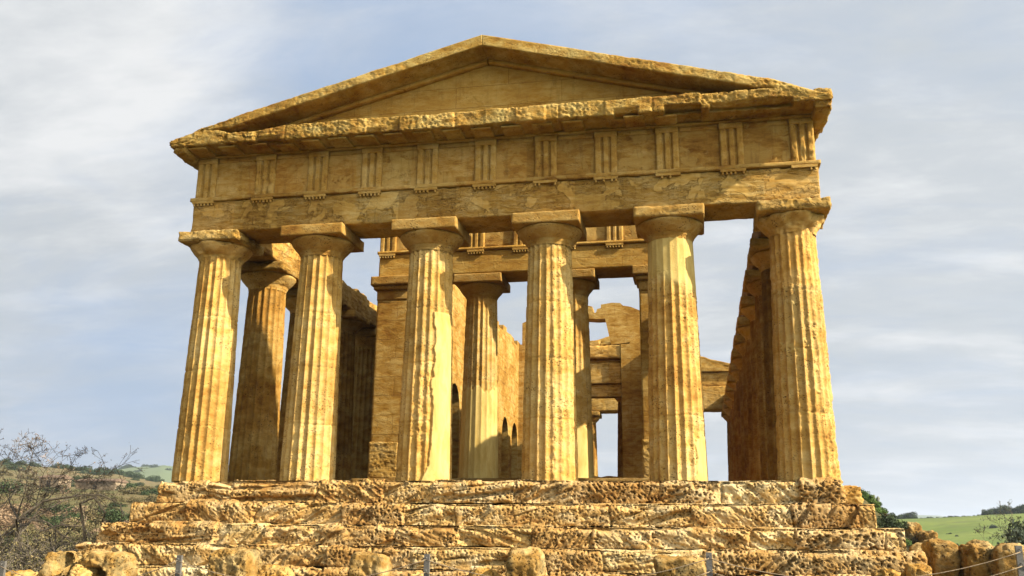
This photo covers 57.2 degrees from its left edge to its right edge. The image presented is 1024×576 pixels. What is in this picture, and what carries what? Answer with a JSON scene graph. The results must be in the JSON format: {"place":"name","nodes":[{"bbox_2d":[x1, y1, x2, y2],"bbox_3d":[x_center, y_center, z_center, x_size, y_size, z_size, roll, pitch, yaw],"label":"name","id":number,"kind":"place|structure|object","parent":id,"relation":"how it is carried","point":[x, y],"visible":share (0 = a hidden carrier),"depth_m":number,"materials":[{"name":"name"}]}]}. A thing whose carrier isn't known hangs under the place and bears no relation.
{"place":"outdoors","nodes":[
{"label":"outdoors","id":0,"kind":"place"},
{"bbox_2d":[0,465,1023,551],"bbox_3d":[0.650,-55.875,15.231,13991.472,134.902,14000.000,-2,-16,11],"label":"ground","id":1,"kind":"structure","parent":0,"point":[961,528],"depth_m":301.82,"materials":[{"name":"green plant"}]},
{"bbox_2d":[0,561,6,575],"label":"fence post","id":2,"kind":"object","parent":1,"relation":"on","point":[3,570],"visible":1,"depth_m":18.55,"materials":[{"name":"grey wood"}]},
{"bbox_2d":[0,561,175,575],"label":"rope","id":3,"kind":"object","parent":2,"relation":"attached to","point":[138,575],"visible":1,"depth_m":17.89,"materials":[{"name":"beige fabric"}]},
{"bbox_2d":[0,459,12,464],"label":"hill tree","id":4,"kind":"object","parent":1,"relation":"on","point":[3,462],"visible":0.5,"depth_m":519.97,"materials":[{"name":"green plant"}]},
{"bbox_2d":[0,499,12,506],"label":"hillside bush","id":5,"kind":"object","parent":1,"relation":"on","point":[2,502],"visible":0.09,"depth_m":133.42,"materials":[{"name":"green plant"}]},
{"bbox_2d":[0,511,13,529],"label":"thicket bush","id":6,"kind":"object","parent":1,"relation":"on","point":[3,520],"visible":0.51,"depth_m":79.21,"materials":[{"name":"brown plant"}]},
{"bbox_2d":[1,469,14,476],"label":"hillside bush","id":7,"kind":"object","parent":1,"relation":"on","point":[8,474],"visible":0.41,"depth_m":346.60,"materials":[{"name":"green plant"}]},
{"bbox_2d":[0,508,22,527],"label":"thicket bush","id":8,"kind":"object","parent":1,"relation":"on","point":[7,512],"visible":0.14,"depth_m":81.78,"materials":[{"name":"brown plant"}]},
{"bbox_2d":[0,478,23,492],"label":"hillside bush","id":9,"kind":"object","parent":1,"relation":"on","point":[11,484],"visible":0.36,"depth_m":158.99,"materials":[{"name":"green plant"}]},
{"bbox_2d":[0,503,26,513],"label":"thicket bush","id":10,"kind":"object","parent":1,"relation":"on","point":[7,507],"visible":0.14,"depth_m":89.91,"materials":[{"name":"brown plant"}]},
{"bbox_2d":[6,463,26,469],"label":"hill tree","id":11,"kind":"object","parent":1,"relation":"on","point":[10,466],"visible":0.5,"depth_m":490.19,"materials":[{"name":"green plant"}]},
{"bbox_2d":[2,534,32,544],"bbox_3d":[-32.986,17.314,62.367,3.509,1.909,3.563,8,-17,-24],"label":"thicket bush","id":12,"kind":"object","parent":1,"relation":"on","point":[12,538],"visible":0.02,"depth_m":61.62,"materials":[{"name":"green plant"}]},
{"bbox_2d":[5,569,37,575],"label":"rubble stone","id":13,"kind":"object","parent":1,"relation":"on","point":[28,572],"visible":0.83,"depth_m":21.83,"materials":[{"name":"beige stone"}]},
{"bbox_2d":[1,522,41,534],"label":"thicket bush","id":14,"kind":"object","parent":1,"relation":"on","point":[31,527],"visible":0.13,"depth_m":74.42,"materials":[{"name":"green plant"}]},
{"bbox_2d":[6,527,44,537],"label":"thicket bush","id":15,"kind":"object","parent":1,"relation":"on","point":[37,531],"visible":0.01,"depth_m":68.31,"materials":[{"name":"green plant"}]},
{"bbox_2d":[6,517,47,530],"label":"thicket bush","id":16,"kind":"object","parent":1,"relation":"on","point":[37,526],"visible":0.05,"depth_m":78.59,"materials":[{"name":"plant"}]},
{"bbox_2d":[7,533,53,550],"bbox_3d":[-30.922,16.720,59.769,4.321,2.211,4.051,5,-16,-14],"label":"thicket bush","id":17,"kind":"object","parent":1,"relation":"on","point":[41,537],"visible":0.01,"depth_m":60.01,"materials":[{"name":"green plant"}]},
{"bbox_2d":[22,474,38,479],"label":"hillside bush","id":18,"kind":"object","parent":1,"relation":"on","point":[30,477],"visible":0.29,"depth_m":319.72,"materials":[{"name":"green plant"}]},
{"bbox_2d":[25,461,41,466],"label":"hill tree","id":19,"kind":"object","parent":1,"relation":"on","point":[38,464],"visible":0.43,"depth_m":531.74,"materials":[{"name":"green plant"}]},
{"bbox_2d":[0,514,83,559],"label":"bare bough","id":20,"kind":"object","parent":1,"relation":"on","point":[29,520],"visible":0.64,"depth_m":28.04,"materials":[{"name":"brown wood"}]},
{"bbox_2d":[31,509,52,519],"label":"thicket bush","id":21,"kind":"object","parent":1,"relation":"on","point":[48,517],"visible":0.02,"depth_m":91.21,"materials":[{"name":"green plant"}]},
{"bbox_2d":[38,516,60,528],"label":"thicket bush","id":22,"kind":"object","parent":1,"relation":"on","point":[51,520],"visible":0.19,"depth_m":82.36,"materials":[{"name":"green plant"}]},
{"bbox_2d":[40,509,59,516],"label":"thicket bush","id":23,"kind":"object","parent":1,"relation":"on","point":[49,515],"visible":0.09,"depth_m":98.06,"materials":[{"name":"brown plant"}]},
{"bbox_2d":[0,429,104,538],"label":"bare tree","id":24,"kind":"object","parent":1,"relation":"on","point":[39,460],"visible":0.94,"depth_m":30.49,"materials":[{"name":"brown plant"}]},
{"bbox_2d":[31,528,75,543],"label":"thicket bush","id":25,"kind":"object","parent":1,"relation":"on","point":[52,532],"visible":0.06,"depth_m":67.67,"materials":[{"name":"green plant"}]},
{"bbox_2d":[39,475,73,487],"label":"stone shed","id":26,"kind":"structure","parent":1,"relation":"on","point":[66,477],"depth_m":188.72,"materials":[{"name":"stone"}]},
{"bbox_2d":[42,485,71,492],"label":"hillside bush","id":27,"kind":"object","parent":1,"relation":"on","point":[59,490],"visible":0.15,"depth_m":169.43,"materials":[{"name":"green plant"}]},
{"bbox_2d":[37,550,81,575],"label":"stone block","id":28,"kind":"object","parent":1,"relation":"on","point":[60,563],"depth_m":20.49,"materials":[{"name":"beige stone"}]},
{"bbox_2d":[51,463,67,468],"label":"hill tree","id":29,"kind":"object","parent":1,"relation":"on","point":[56,465],"visible":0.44,"depth_m":545.98,"materials":[{"name":"green plant"}]},
{"bbox_2d":[24,506,97,564],"bbox_3d":[-14.600,8.649,30.406,2.775,3.124,1.173,-4,-16,16],"label":"bare bough","id":30,"kind":"object","parent":1,"relation":"on","point":[59,525],"visible":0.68,"depth_m":30.59,"materials":[{"name":"brown wood"}]},
{"bbox_2d":[79,482,111,540],"bbox_3d":[-12.925,7.126,29.187,2.136,2.155,0.915,-11,-19,37],"label":"bare bough","id":31,"kind":"object","parent":30,"relation":"attached to","point":[81,513],"visible":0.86,"depth_m":29.39,"materials":[{"name":"brown wood"}]},
{"bbox_2d":[49,502,74,515],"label":"thicket bush","id":32,"kind":"object","parent":1,"relation":"on","point":[61,507],"visible":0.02,"depth_m":101.41,"materials":[{"name":"green plant"}]},
{"bbox_2d":[0,523,127,574],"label":"undergrowth","id":33,"kind":"object","parent":1,"relation":"on","point":[48,546],"depth_m":25.08,"materials":[{"name":"green plant"}]},
{"bbox_2d":[3,466,125,558],"bbox_3d":[-16.921,8.841,34.942,4.150,4.640,4.529,8,-17,-25],"label":"bare tree","id":34,"kind":"object","parent":1,"relation":"on","point":[59,510],"visible":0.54,"depth_m":35.15,"materials":[{"name":"brown plant"}]},
{"bbox_2d":[55,504,89,516],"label":"thicket bush","id":35,"kind":"object","parent":1,"relation":"on","point":[76,508],"visible":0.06,"depth_m":96.22,"materials":[{"name":"plant"}]},
{"bbox_2d":[51,528,94,545],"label":"thicket bush","id":36,"kind":"object","parent":1,"relation":"on","point":[76,536],"visible":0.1,"depth_m":68.10,"materials":[{"name":"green plant"}]},
{"bbox_2d":[52,511,93,524],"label":"thicket bush","id":37,"kind":"object","parent":1,"relation":"on","point":[77,515],"visible":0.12,"depth_m":87.22,"materials":[{"name":"green plant"}]},
{"bbox_2d":[0,428,146,560],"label":"bare tree","id":38,"kind":"object","parent":1,"relation":"on","point":[42,487],"visible":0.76,"depth_m":32.71,"materials":[{"name":"brown plant"}]},
{"bbox_2d":[14,474,132,567],"bbox_3d":[-12.592,6.730,26.732,3.852,2.812,1.331,-2,-16,11],"label":"bare bough","id":39,"kind":"object","parent":1,"relation":"on","point":[33,508],"visible":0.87,"depth_m":27.00,"materials":[{"name":"brown wood"}]},
{"bbox_2d":[51,517,100,535],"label":"thicket bush","id":40,"kind":"object","parent":1,"relation":"on","point":[87,526],"visible":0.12,"depth_m":73.62,"materials":[{"name":"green plant"}]},
{"bbox_2d":[68,564,98,575],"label":"rubble stone","id":41,"kind":"object","parent":1,"relation":"on","point":[78,570],"visible":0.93,"depth_m":20.14,"materials":[{"name":"beige stone"}]},
{"bbox_2d":[78,527,100,536],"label":"thicket bush","id":42,"kind":"object","parent":1,"relation":"on","point":[97,529],"visible":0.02,"depth_m":70.91,"materials":[{"name":"plant"}]},
{"bbox_2d":[77,493,103,499],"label":"hillside bush","id":43,"kind":"object","parent":1,"relation":"on","point":[90,496],"visible":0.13,"depth_m":156.76,"materials":[{"name":"green plant"}]},
{"bbox_2d":[72,506,112,524],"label":"thicket bush","id":44,"kind":"object","parent":1,"relation":"on","point":[91,515],"visible":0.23,"depth_m":88.34,"materials":[{"name":"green plant"}]},
{"bbox_2d":[82,468,102,474],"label":"hill tree","id":45,"kind":"object","parent":1,"relation":"on","point":[93,472],"visible":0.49,"depth_m":521.63,"materials":[{"name":"green plant"}]},
{"bbox_2d":[74,479,128,490],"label":"stone shed","id":46,"kind":"structure","parent":1,"relation":"on","point":[118,483],"depth_m":191.76,"materials":[{"name":"stone"}]},
{"bbox_2d":[93,505,120,513],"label":"thicket bush","id":47,"kind":"object","parent":1,"relation":"on","point":[103,508],"depth_m":100.25,"materials":[{"name":"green plant"}]},
{"bbox_2d":[78,549,137,575],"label":"stone block","id":48,"kind":"object","parent":1,"relation":"on","point":[104,562],"depth_m":20.37,"materials":[{"name":"beige stone"}]},
{"bbox_2d":[101,506,129,522],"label":"thicket bush","id":49,"kind":"object","parent":1,"relation":"on","point":[111,518],"visible":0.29,"depth_m":88.72,"materials":[{"name":"green plant"}]},
{"bbox_2d":[107,503,127,506],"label":"hillside bush","id":50,"kind":"object","parent":1,"relation":"on","point":[116,505],"visible":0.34,"depth_m":145.63,"materials":[{"name":"green plant"}]},
{"bbox_2d":[113,468,128,474],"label":"hill tree","id":51,"kind":"object","parent":1,"relation":"on","point":[121,471],"visible":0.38,"depth_m":560.39,"materials":[{"name":"green plant"}]},
{"bbox_2d":[115,482,138,490],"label":"hillside bush","id":52,"kind":"object","parent":1,"relation":"on","point":[130,485],"visible":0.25,"depth_m":194.26,"materials":[{"name":"green plant"}]},
{"bbox_2d":[115,495,139,502],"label":"hillside bush","id":53,"kind":"object","parent":1,"relation":"on","point":[130,499],"visible":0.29,"depth_m":155.92,"materials":[{"name":"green plant"}]},
{"bbox_2d":[123,471,141,478],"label":"hill tree","id":54,"kind":"object","parent":1,"relation":"on","point":[131,474],"visible":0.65,"depth_m":546.66,"materials":[{"name":"green plant"}]},
{"bbox_2d":[123,484,151,494],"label":"hillside bush","id":55,"kind":"object","parent":1,"relation":"on","point":[133,490],"visible":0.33,"depth_m":175.25,"materials":[{"name":"green plant"}]},
{"bbox_2d":[134,493,156,502],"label":"hillside bush","id":56,"kind":"object","parent":1,"relation":"on","point":[152,498],"visible":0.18,"depth_m":155.49,"materials":[{"name":"green plant"}]},
{"bbox_2d":[137,488,157,495],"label":"hillside bush","id":57,"kind":"object","parent":1,"relation":"on","point":[154,491],"visible":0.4,"depth_m":174.88,"materials":[{"name":"green plant"}]},
{"bbox_2d":[145,477,158,481],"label":"hill tree","id":58,"kind":"object","parent":1,"relation":"on","point":[153,479],"visible":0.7,"depth_m":543.19,"materials":[{"name":"green plant"}]},
{"bbox_2d":[146,475,163,481],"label":"hill tree","id":59,"kind":"object","parent":1,"relation":"on","point":[157,478],"visible":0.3,"depth_m":575.46,"materials":[{"name":"green plant"}]},
{"bbox_2d":[175,555,182,575],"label":"fence post","id":60,"kind":"object","parent":1,"relation":"on","point":[178,568],"visible":1,"depth_m":17.88,"materials":[{"name":"grey metal"}]},
{"bbox_2d":[207,547,262,575],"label":"stone block","id":61,"kind":"object","parent":1,"relation":"on","point":[240,561],"depth_m":19.44,"materials":[{"name":"beige stone"}]},
{"bbox_2d":[257,564,294,575],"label":"rubble stone","id":62,"kind":"object","parent":1,"relation":"on","point":[271,570],"visible":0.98,"depth_m":19.74,"materials":[{"name":"beige stone"}]},
{"bbox_2d":[347,552,392,575],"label":"stone block","id":63,"kind":"object","parent":1,"relation":"on","point":[363,563],"depth_m":18.73,"materials":[{"name":"beige stone"}]},
{"bbox_2d":[409,570,422,575],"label":"rubble stone","id":64,"kind":"object","parent":1,"relation":"on","point":[414,573],"visible":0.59,"depth_m":19.12,"materials":[{"name":"beige stone"}]},
{"bbox_2d":[423,554,429,575],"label":"fence post","id":65,"kind":"object","parent":1,"relation":"on","point":[427,564],"visible":1,"depth_m":17.00,"materials":[{"name":"grey metal"}]},
{"bbox_2d":[177,559,425,575],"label":"rope","id":66,"kind":"object","parent":65,"relation":"hanging from","point":[367,575],"visible":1,"depth_m":17.07,"materials":[{"name":"beige fabric"}]},
{"bbox_2d":[426,558,708,575],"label":"rope","id":67,"kind":"object","parent":65,"relation":"attached to","point":[641,575],"visible":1,"depth_m":16.18,"materials":[{"name":"beige fabric"}]},
{"bbox_2d":[469,567,500,575],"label":"rubble stone","id":68,"kind":"object","parent":1,"relation":"on","point":[484,571],"visible":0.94,"depth_m":18.81,"materials":[{"name":"beige stone"}]},
{"bbox_2d":[74,35,926,575],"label":"greek temple","id":69,"kind":"structure","parent":1,"relation":"on","point":[434,409],"depth_m":24.21,"materials":[{"name":"stone"}]},
{"bbox_2d":[505,546,545,575],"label":"stone block","id":70,"kind":"object","parent":1,"relation":"on","point":[528,561],"depth_m":18.32,"materials":[{"name":"beige stone"}]},
{"bbox_2d":[653,555,705,575],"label":"stone block","id":71,"kind":"object","parent":1,"relation":"on","point":[663,562],"depth_m":17.50,"materials":[{"name":"beige stone"}]},
{"bbox_2d":[706,552,712,575],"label":"fence post","id":72,"kind":"object","parent":1,"relation":"on","point":[709,563],"visible":1,"depth_m":16.09,"materials":[{"name":"grey metal"}]},
{"bbox_2d":[861,490,873,500],"bbox_3d":[19.551,11.630,52.365,1.265,0.664,1.282,-4,-16,16],"label":"slope shrub","id":73,"kind":"object","parent":1,"relation":"on","point":[865,495],"visible":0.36,"depth_m":52.00,"materials":[{"name":"green plant"}]},
{"bbox_2d":[866,497,882,505],"bbox_3d":[19.891,11.906,52.113,1.190,0.617,1.175,13,-20,-38],"label":"slope shrub","id":74,"kind":"object","parent":1,"relation":"on","point":[875,502],"visible":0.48,"depth_m":51.80,"materials":[{"name":"green plant"}]},
{"bbox_2d":[874,505,888,513],"bbox_3d":[20.101,12.253,52.003,1.374,0.712,1.356,6,-16,-18],"label":"slope shrub","id":75,"kind":"object","parent":1,"relation":"on","point":[879,509],"visible":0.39,"depth_m":51.66,"materials":[{"name":"green plant"}]},
{"bbox_2d":[871,568,900,575],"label":"rubble stone","id":76,"kind":"object","parent":1,"relation":"on","point":[885,572],"visible":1,"depth_m":17.88,"materials":[{"name":"beige stone"}]},
{"bbox_2d":[876,513,908,528],"bbox_3d":[19.180,12.193,48.825,2.340,1.003,2.305,12,-19,-36],"label":"slope shrub","id":77,"kind":"object","parent":1,"relation":"on","point":[886,521],"visible":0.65,"depth_m":48.48,"materials":[{"name":"green plant"}]},
{"bbox_2d":[897,511,917,518],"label":"hedge tree","id":78,"kind":"object","parent":1,"relation":"on","point":[911,515],"visible":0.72,"depth_m":381.41,"materials":[{"name":"green plant"}]},
{"bbox_2d":[905,538,911,545],"bbox_3d":[19.750,13.017,48.452,1.446,0.759,1.465,13,-20,-39],"label":"slope shrub","id":79,"kind":"object","parent":1,"relation":"on","point":[908,542],"visible":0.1,"depth_m":48.12,"materials":[{"name":"green plant"}]},
{"bbox_2d":[905,533,917,542],"bbox_3d":[21.870,13.822,51.885,1.909,0.781,1.790,-14,-21,42],"label":"slope shrub","id":80,"kind":"object","parent":1,"relation":"on","point":[910,538],"visible":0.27,"depth_m":51.34,"materials":[{"name":"green plant"}]},
{"bbox_2d":[904,522,921,544],"bbox_3d":[22.337,14.596,52.242,1.030,3.090,2.347,-2,-16,11],"label":"rock outcrop","id":81,"kind":"object","parent":1,"relation":"on","point":[915,528],"visible":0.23,"depth_m":51.71,"materials":[{"name":"stone"}]},
{"bbox_2d":[909,542,922,551],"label":"stone block","id":82,"kind":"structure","parent":1,"relation":"on","point":[916,546],"depth_m":20.58,"materials":[{"name":"beige stone"}]},
{"bbox_2d":[901,563,931,575],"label":"rubble stone","id":83,"kind":"object","parent":1,"relation":"on","point":[916,569],"visible":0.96,"depth_m":17.84,"materials":[{"name":"beige stone"}]},
{"bbox_2d":[915,530,937,542],"bbox_3d":[22.226,14.310,50.249,0.935,2.611,2.326,-2,-16,11],"label":"rock outcrop","id":84,"kind":"object","parent":1,"relation":"on","point":[922,536],"visible":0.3,"depth_m":49.93,"materials":[{"name":"stone"}]},
{"bbox_2d":[921,538,960,575],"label":"stone block","id":85,"kind":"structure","parent":1,"relation":"on","point":[942,555],"depth_m":19.36,"materials":[{"name":"stone"}]},
{"bbox_2d":[958,539,993,575],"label":"stone block","id":86,"kind":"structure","parent":1,"relation":"on","point":[974,552],"depth_m":18.89,"materials":[{"name":"brown stone"}]},
{"bbox_2d":[981,509,995,514],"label":"hedge tree","id":87,"kind":"object","parent":1,"relation":"on","point":[983,512],"visible":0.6,"depth_m":370.73,"materials":[{"name":"green plant"}]},
{"bbox_2d":[973,501,1022,542],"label":"bare tree","id":88,"kind":"object","parent":1,"relation":"on","point":[1005,518],"visible":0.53,"depth_m":45.47,"materials":[{"name":"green plant"}]},
{"bbox_2d":[986,505,1011,514],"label":"hedge tree","id":89,"kind":"object","parent":1,"relation":"on","point":[995,510],"visible":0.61,"depth_m":370.19,"materials":[{"name":"green plant"}]},
{"bbox_2d":[977,516,1022,544],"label":"bare tree","id":90,"kind":"object","parent":1,"relation":"on","point":[1018,518],"visible":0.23,"depth_m":53.29,"materials":[{"name":"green plant"}]},
{"bbox_2d":[987,543,1023,575],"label":"stone block","id":91,"kind":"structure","parent":1,"relation":"on","point":[1000,550],"depth_m":18.29,"materials":[{"name":"brown stone"}]},
{"bbox_2d":[998,516,1023,545],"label":"bush","id":92,"kind":"object","parent":1,"relation":"on","point":[1018,533],"visible":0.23,"depth_m":37.24,"materials":[{"name":"green plant"}]},
{"bbox_2d":[1005,504,1023,513],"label":"hedge tree","id":93,"kind":"object","parent":1,"relation":"on","point":[1018,510],"visible":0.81,"depth_m":365.43,"materials":[{"name":"green plant"}]},
{"bbox_2d":[1014,546,1023,575],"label":"fence post","id":94,"kind":"object","parent":1,"relation":"on","point":[1019,561],"visible":1,"depth_m":15.22,"materials":[{"name":"grey metal"}]},
{"bbox_2d":[709,552,1020,575],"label":"rope","id":95,"kind":"object","parent":94,"relation":"hanging from","point":[921,575],"visible":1,"depth_m":15.33,"materials":[{"name":"beige fabric"}]},
{"bbox_2d":[710,566,1021,575],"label":"rope","id":96,"kind":"object","parent":94,"relation":"hanging from","point":[992,575],"visible":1,"depth_m":15.16,"materials":[{"name":"beige fabric"}]},
{"bbox_2d":[0,0,1023,516],"label":"sky","id":97,"kind":"structure","parent":0,"point":[920,146],"materials":[{"name":"grey"}]}
]}

